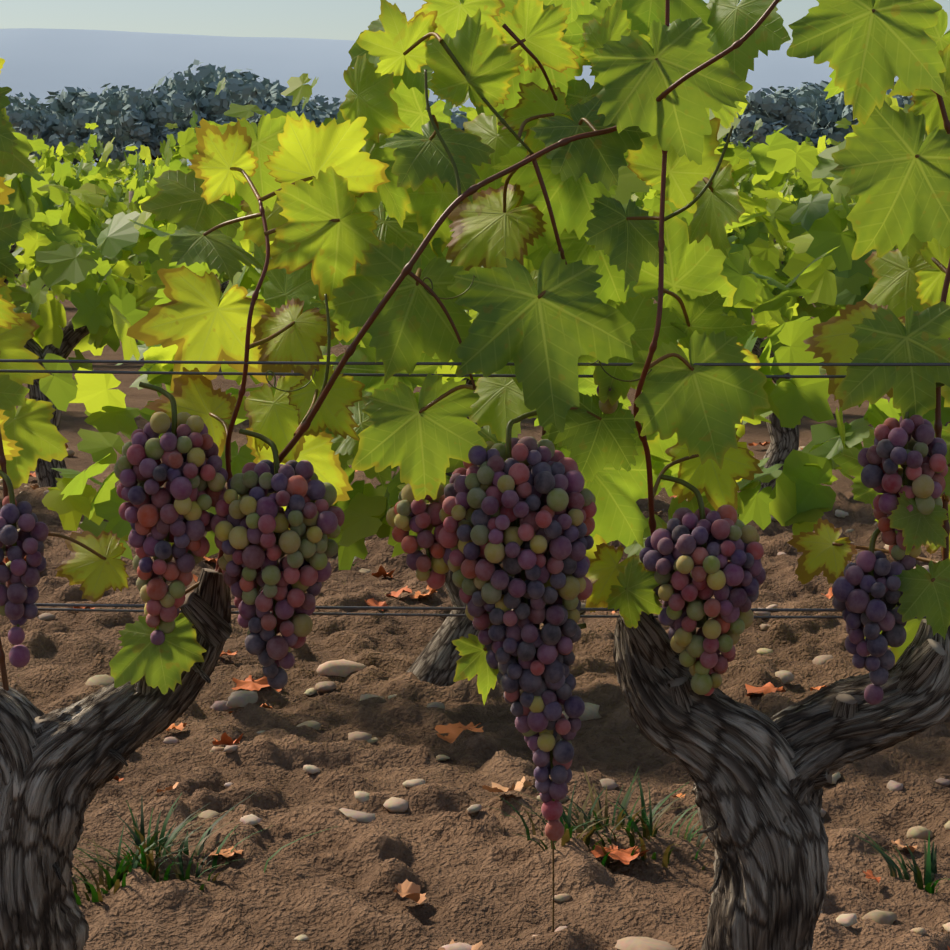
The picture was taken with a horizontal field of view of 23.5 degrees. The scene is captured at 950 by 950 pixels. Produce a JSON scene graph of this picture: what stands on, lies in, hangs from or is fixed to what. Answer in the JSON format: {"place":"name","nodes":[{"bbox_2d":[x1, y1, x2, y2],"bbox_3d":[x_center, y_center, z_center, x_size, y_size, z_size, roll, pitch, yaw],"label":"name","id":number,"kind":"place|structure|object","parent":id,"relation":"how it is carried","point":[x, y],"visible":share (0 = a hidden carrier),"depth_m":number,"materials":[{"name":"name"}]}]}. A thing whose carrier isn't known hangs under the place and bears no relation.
{"place":"outdoors","nodes":[
{"label":"outdoors","id":0,"kind":"place"},
{"bbox_2d":[0,28,898,166],"bbox_3d":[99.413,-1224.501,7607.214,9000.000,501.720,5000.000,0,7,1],"label":"distant hills","id":1,"kind":"structure","parent":0,"point":[39,62],"depth_m":5898.53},
{"bbox_2d":[0,272,949,949],"bbox_3d":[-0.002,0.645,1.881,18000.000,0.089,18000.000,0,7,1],"label":"ground","id":2,"kind":"structure","parent":0,"point":[486,878],"depth_m":3.32,"materials":[{"name":"soil"}]},
{"bbox_2d":[4,92,45,133],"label":"tree","id":3,"kind":"object","parent":2,"relation":"on","point":[15,100],"visible":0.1,"depth_m":170.43,"materials":[{"name":"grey plant"}]},
{"bbox_2d":[6,101,67,160],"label":"tree","id":4,"kind":"object","parent":2,"relation":"on","point":[50,130],"visible":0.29,"depth_m":167.79,"materials":[{"name":"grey plant"}]},
{"bbox_2d":[4,134,83,301],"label":"leaves","id":5,"kind":"object","parent":2,"relation":"on","point":[56,169],"visible":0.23,"depth_m":11.40,"materials":[{"name":"green plant"}]},
{"bbox_2d":[10,92,93,161],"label":"tree","id":6,"kind":"object","parent":2,"relation":"on","point":[34,99],"depth_m":244.31,"materials":[{"name":"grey plant"}]},
{"bbox_2d":[12,142,93,290],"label":"leaves","id":7,"kind":"object","parent":2,"relation":"on","point":[89,154],"visible":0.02,"depth_m":16.30,"materials":[{"name":"green plant"}]},
{"bbox_2d":[30,103,84,162],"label":"tree","id":8,"kind":"object","parent":2,"relation":"on","point":[72,128],"visible":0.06,"depth_m":186.21,"materials":[{"name":"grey plant"}]},
{"bbox_2d":[42,87,111,162],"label":"tree","id":9,"kind":"object","parent":2,"relation":"on","point":[60,105],"visible":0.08,"depth_m":230.84,"materials":[{"name":"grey plant"}]},
{"bbox_2d":[30,123,128,227],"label":"leaves","id":10,"kind":"object","parent":2,"relation":"on","point":[71,152],"visible":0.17,"depth_m":18.80,"materials":[{"name":"green plant"}]},
{"bbox_2d":[15,146,145,277],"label":"leaves","id":11,"kind":"object","parent":2,"relation":"on","point":[123,168],"visible":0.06,"depth_m":21.36,"materials":[{"name":"green plant"}]},
{"bbox_2d":[9,163,176,284],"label":"leaves","id":12,"kind":"object","parent":2,"relation":"on","point":[88,169],"visible":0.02,"depth_m":13.83,"materials":[{"name":"green plant"}]},
{"bbox_2d":[60,96,126,164],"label":"tree","id":13,"kind":"object","parent":2,"relation":"on","point":[84,114],"visible":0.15,"depth_m":198.00,"materials":[{"name":"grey plant"}]},
{"bbox_2d":[34,146,164,188],"bbox_3d":[-4.481,-3.113,26.377,2.093,1.401,0.525,0,7,1],"label":"vine row","id":14,"kind":"object","parent":2,"relation":"on","point":[147,179],"visible":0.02,"depth_m":26.28,"materials":[{"name":"green plant"}]},
{"bbox_2d":[74,147,137,197],"bbox_3d":[-5.035,-3.431,28.809,2.118,1.418,0.503,0,7,1],"label":"vine row","id":15,"kind":"object","parent":2,"relation":"on","point":[110,161],"visible":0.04,"depth_m":28.72,"materials":[{"name":"green plant"}]},
{"bbox_2d":[98,83,128,99],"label":"tree","id":16,"kind":"object","parent":2,"relation":"on","point":[111,91],"visible":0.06,"depth_m":242.96,"materials":[{"name":"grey plant"}]},
{"bbox_2d":[71,156,157,195],"bbox_3d":[-4.929,-3.752,31.377,2.093,1.397,0.525,0,7,1],"label":"vine row","id":17,"kind":"object","parent":2,"relation":"on","point":[101,160],"depth_m":31.32,"materials":[{"name":"green plant"}]},
{"bbox_2d":[0,568,230,949],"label":"vine trunk","id":18,"kind":"object","parent":2,"relation":"on","point":[60,770],"visible":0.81,"depth_m":1.80,"materials":[{"name":"grey wood"}]},
{"bbox_2d":[90,87,158,170],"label":"tree","id":19,"kind":"object","parent":2,"relation":"on","point":[114,108],"visible":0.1,"depth_m":180.65,"materials":[{"name":"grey plant"}]},
{"bbox_2d":[113,88,200,165],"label":"tree","id":20,"kind":"object","parent":2,"relation":"on","point":[135,116],"visible":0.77,"depth_m":173.96,"materials":[{"name":"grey plant"}]},
{"bbox_2d":[0,138,313,315],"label":"vine row","id":21,"kind":"object","parent":2,"relation":"on","point":[40,187],"visible":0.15,"depth_m":8.87,"materials":[{"name":"green plant"}]},
{"bbox_2d":[136,123,192,227],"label":"leaves","id":22,"kind":"object","parent":2,"relation":"on","point":[176,155],"depth_m":18.83,"materials":[{"name":"green plant"}]},
{"bbox_2d":[154,158,187,166],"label":"vine row","id":23,"kind":"object","parent":2,"relation":"on","point":[157,160],"depth_m":28.64,"materials":[{"name":"green plant"}]},
{"bbox_2d":[145,84,204,165],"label":"tree","id":24,"kind":"object","parent":2,"relation":"on","point":[160,94],"visible":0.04,"depth_m":213.11,"materials":[{"name":"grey plant"}]},
{"bbox_2d":[153,59,250,123],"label":"tree","id":25,"kind":"object","parent":2,"relation":"on","point":[210,79],"visible":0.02,"depth_m":215.38,"materials":[{"name":"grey plant"}]},
{"bbox_2d":[107,137,315,307],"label":"leaves","id":26,"kind":"object","parent":2,"relation":"on","point":[144,153],"visible":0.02,"depth_m":16.37,"materials":[{"name":"green plant"}]},
{"bbox_2d":[161,70,262,132],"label":"tree","id":27,"kind":"object","parent":2,"relation":"on","point":[213,110],"visible":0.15,"depth_m":180.06,"materials":[{"name":"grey plant"}]},
{"bbox_2d":[79,77,345,281],"bbox_3d":[-0.976,-1.248,11.461,2.118,1.488,0.516,0,7,1],"label":"vine row","id":28,"kind":"object","parent":2,"relation":"on","point":[187,140],"visible":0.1,"depth_m":11.38,"materials":[{"name":"green plant"}]},
{"bbox_2d":[186,68,286,99],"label":"tree","id":29,"kind":"object","parent":2,"relation":"on","point":[249,76],"visible":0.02,"depth_m":240.71,"materials":[{"name":"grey plant"}]},
{"bbox_2d":[4,73,506,487],"bbox_3d":[-0.700,-0.503,6.485,2.129,1.277,0.552,0,7,1],"label":"vine row","id":30,"kind":"object","parent":2,"relation":"on","point":[89,325],"visible":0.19,"depth_m":6.46,"materials":[{"name":"green plant"}]},
{"bbox_2d":[205,78,317,127],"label":"tree","id":31,"kind":"object","parent":2,"relation":"on","point":[277,100],"visible":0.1,"depth_m":209.98,"materials":[{"name":"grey plant"}]},
{"bbox_2d":[298,96,316,108],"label":"tree","id":32,"kind":"object","parent":2,"relation":"on","point":[313,103],"depth_m":241.19,"materials":[{"name":"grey plant"}]},
{"bbox_2d":[286,100,336,126],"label":"tree","id":33,"kind":"object","parent":2,"relation":"on","point":[315,115],"visible":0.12,"depth_m":212.50,"materials":[{"name":"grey plant"}]},
{"bbox_2d":[307,106,330,117],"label":"tree","id":34,"kind":"object","parent":2,"relation":"on","point":[325,111],"depth_m":226.38,"materials":[{"name":"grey plant"}]},
{"bbox_2d":[310,94,339,109],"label":"tree","id":35,"kind":"object","parent":2,"relation":"on","point":[321,99],"depth_m":253.27,"materials":[{"name":"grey plant"}]},
{"bbox_2d":[326,101,343,119],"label":"tree","id":36,"kind":"object","parent":2,"relation":"on","point":[335,110],"visible":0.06,"depth_m":213.72,"materials":[{"name":"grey plant"}]},
{"bbox_2d":[36,164,649,686],"bbox_3d":[-0.229,-0.054,4.027,1.078,0.983,0.532,0,7,1],"label":"vine row","id":37,"kind":"object","parent":2,"relation":"on","point":[72,498],"visible":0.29,"depth_m":3.98,"materials":[{"name":"green plant"}]},
{"bbox_2d":[129,191,735,359],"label":"trellis posts","id":38,"kind":"object","parent":2,"relation":"on","point":[131,193],"visible":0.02,"depth_m":11.40,"materials":[{"name":"green wood"}]},
{"bbox_2d":[449,105,466,117],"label":"tree","id":39,"kind":"object","parent":2,"relation":"on","point":[455,112],"depth_m":235.20,"materials":[{"name":"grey plant"}]},
{"bbox_2d":[451,113,467,130],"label":"tree","id":40,"kind":"object","parent":2,"relation":"on","point":[458,121],"visible":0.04,"depth_m":191.05,"materials":[{"name":"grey plant"}]},
{"bbox_2d":[0,446,949,949],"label":"field stones","id":41,"kind":"object","parent":2,"relation":"on","point":[342,668],"visible":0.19,"depth_m":3.43,"materials":[{"name":"beige stone"}]},
{"bbox_2d":[3,442,949,949],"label":"fallen leaves","id":42,"kind":"object","parent":2,"relation":"on","point":[407,888],"visible":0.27,"depth_m":3.62,"materials":[{"name":"orange plant"}]},
{"bbox_2d":[71,556,949,931],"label":"grass tufts","id":43,"kind":"object","parent":2,"relation":"on","point":[143,858],"visible":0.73,"depth_m":2.95,"materials":[{"name":"green plant"}]},
{"bbox_2d":[318,96,814,372],"bbox_3d":[0.326,-0.919,8.957,2.118,1.471,0.516,0,7,1],"label":"vine row","id":44,"kind":"object","parent":2,"relation":"on","point":[749,234],"depth_m":8.89,"materials":[{"name":"green plant"}]},
{"bbox_2d":[650,130,802,199],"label":"leaves","id":45,"kind":"object","parent":2,"relation":"on","point":[764,181],"visible":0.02,"depth_m":18.83,"materials":[{"name":"green plant"}]},
{"bbox_2d":[723,112,754,144],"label":"tree","id":46,"kind":"object","parent":2,"relation":"on","point":[726,136],"depth_m":179.99,"materials":[{"name":"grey plant"}]},
{"bbox_2d":[636,126,842,243],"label":"leaves","id":47,"kind":"object","parent":2,"relation":"on","point":[821,146],"depth_m":13.84,"materials":[{"name":"green plant"}]},
{"bbox_2d":[631,118,856,298],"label":"leaves","id":48,"kind":"object","parent":2,"relation":"on","point":[796,191],"visible":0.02,"depth_m":11.36,"materials":[{"name":"green plant"}]},
{"bbox_2d":[622,132,877,492],"bbox_3d":[1.322,-0.479,6.474,2.118,1.218,0.503,0,7,1],"label":"vine row","id":49,"kind":"object","parent":2,"relation":"on","point":[851,290],"visible":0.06,"depth_m":6.45,"materials":[{"name":"green plant"}]},
{"bbox_2d":[730,86,829,152],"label":"tree","id":50,"kind":"object","parent":2,"relation":"on","point":[779,111],"visible":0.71,"depth_m":167.27,"materials":[{"name":"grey plant"}]},
{"bbox_2d":[613,613,949,949],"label":"vine trunk","id":51,"kind":"object","parent":2,"relation":"on","point":[753,773],"visible":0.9,"depth_m":1.80,"materials":[{"name":"grey plant"}]},
{"bbox_2d":[0,359,949,618],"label":"trellis wires","id":52,"kind":"object","parent":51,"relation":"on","point":[408,375],"visible":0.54,"depth_m":1.81,"materials":[{"name":"grey metal"}]},
{"bbox_2d":[0,0,949,690],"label":"vine shoots","id":53,"kind":"object","parent":51,"relation":"attached to","point":[352,346],"visible":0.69,"depth_m":1.75,"materials":[{"name":"brown plant"}]},
{"bbox_2d":[0,382,943,800],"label":"grape stems","id":54,"kind":"object","parent":53,"relation":"attached to","point":[508,454],"visible":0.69,"depth_m":1.77,"materials":[{"name":"plant"}]},
{"bbox_2d":[0,385,947,840],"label":"grape clusters","id":55,"kind":"object","parent":54,"relation":"attached to","point":[472,513],"visible":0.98,"depth_m":1.75,"materials":[{"name":"purple food"}]},
{"bbox_2d":[0,0,949,704],"bbox_3d":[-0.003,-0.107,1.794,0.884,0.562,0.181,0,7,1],"label":"vine leaves","id":56,"kind":"object","parent":53,"relation":"attached to","point":[556,330],"visible":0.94,"depth_m":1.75,"materials":[{"name":"green plant"}]},
{"bbox_2d":[266,275,852,391],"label":"vine tendrils","id":57,"kind":"object","parent":53,"relation":"attached to","point":[272,372],"visible":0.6,"depth_m":1.74,"materials":[{"name":"plant"}]},
{"bbox_2d":[32,592,945,914],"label":"vine trunk stubs and bark strips","id":58,"kind":"object","parent":51,"relation":"attached to","point":[648,638],"visible":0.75,"depth_m":1.80,"materials":[{"name":"wood"}]},
{"bbox_2d":[735,118,840,239],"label":"leaves","id":59,"kind":"object","parent":2,"relation":"on","point":[758,123],"depth_m":16.31,"materials":[{"name":"green plant"}]},
{"bbox_2d":[631,94,949,534],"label":"vine row","id":60,"kind":"object","parent":2,"relation":"on","point":[800,497],"visible":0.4,"depth_m":4.01,"materials":[{"name":"green plant"}]},
{"bbox_2d":[769,84,827,133],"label":"tree","id":61,"kind":"object","parent":2,"relation":"on","point":[793,91],"visible":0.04,"depth_m":235.69,"materials":[{"name":"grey plant"}]},
{"bbox_2d":[789,80,836,101],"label":"tree","id":62,"kind":"object","parent":2,"relation":"on","point":[823,84],"depth_m":239.36,"materials":[{"name":"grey plant"}]},
{"bbox_2d":[789,83,844,133],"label":"tree","id":63,"kind":"object","parent":2,"relation":"on","point":[832,98],"visible":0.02,"depth_m":196.17,"materials":[{"name":"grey plant"}]},
{"bbox_2d":[788,87,856,147],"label":"tree","id":64,"kind":"object","parent":2,"relation":"on","point":[824,118],"visible":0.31,"depth_m":172.75,"materials":[{"name":"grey plant"}]},
{"bbox_2d":[802,95,897,322],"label":"leaves","id":65,"kind":"object","parent":2,"relation":"on","point":[824,312],"visible":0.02,"depth_m":8.94,"materials":[{"name":"green plant"}]},
{"bbox_2d":[842,89,911,134],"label":"tree","id":66,"kind":"object","parent":2,"relation":"on","point":[848,114],"visible":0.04,"depth_m":169.35,"materials":[{"name":"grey plant"}]},
{"bbox_2d":[894,80,910,101],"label":"tree","id":67,"kind":"object","parent":2,"relation":"on","point":[905,98],"depth_m":184.09,"materials":[{"name":"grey plant"}]},
{"bbox_2d":[0,0,949,42],"label":"sky","id":68,"kind":"structure","parent":0,"point":[315,19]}
]}

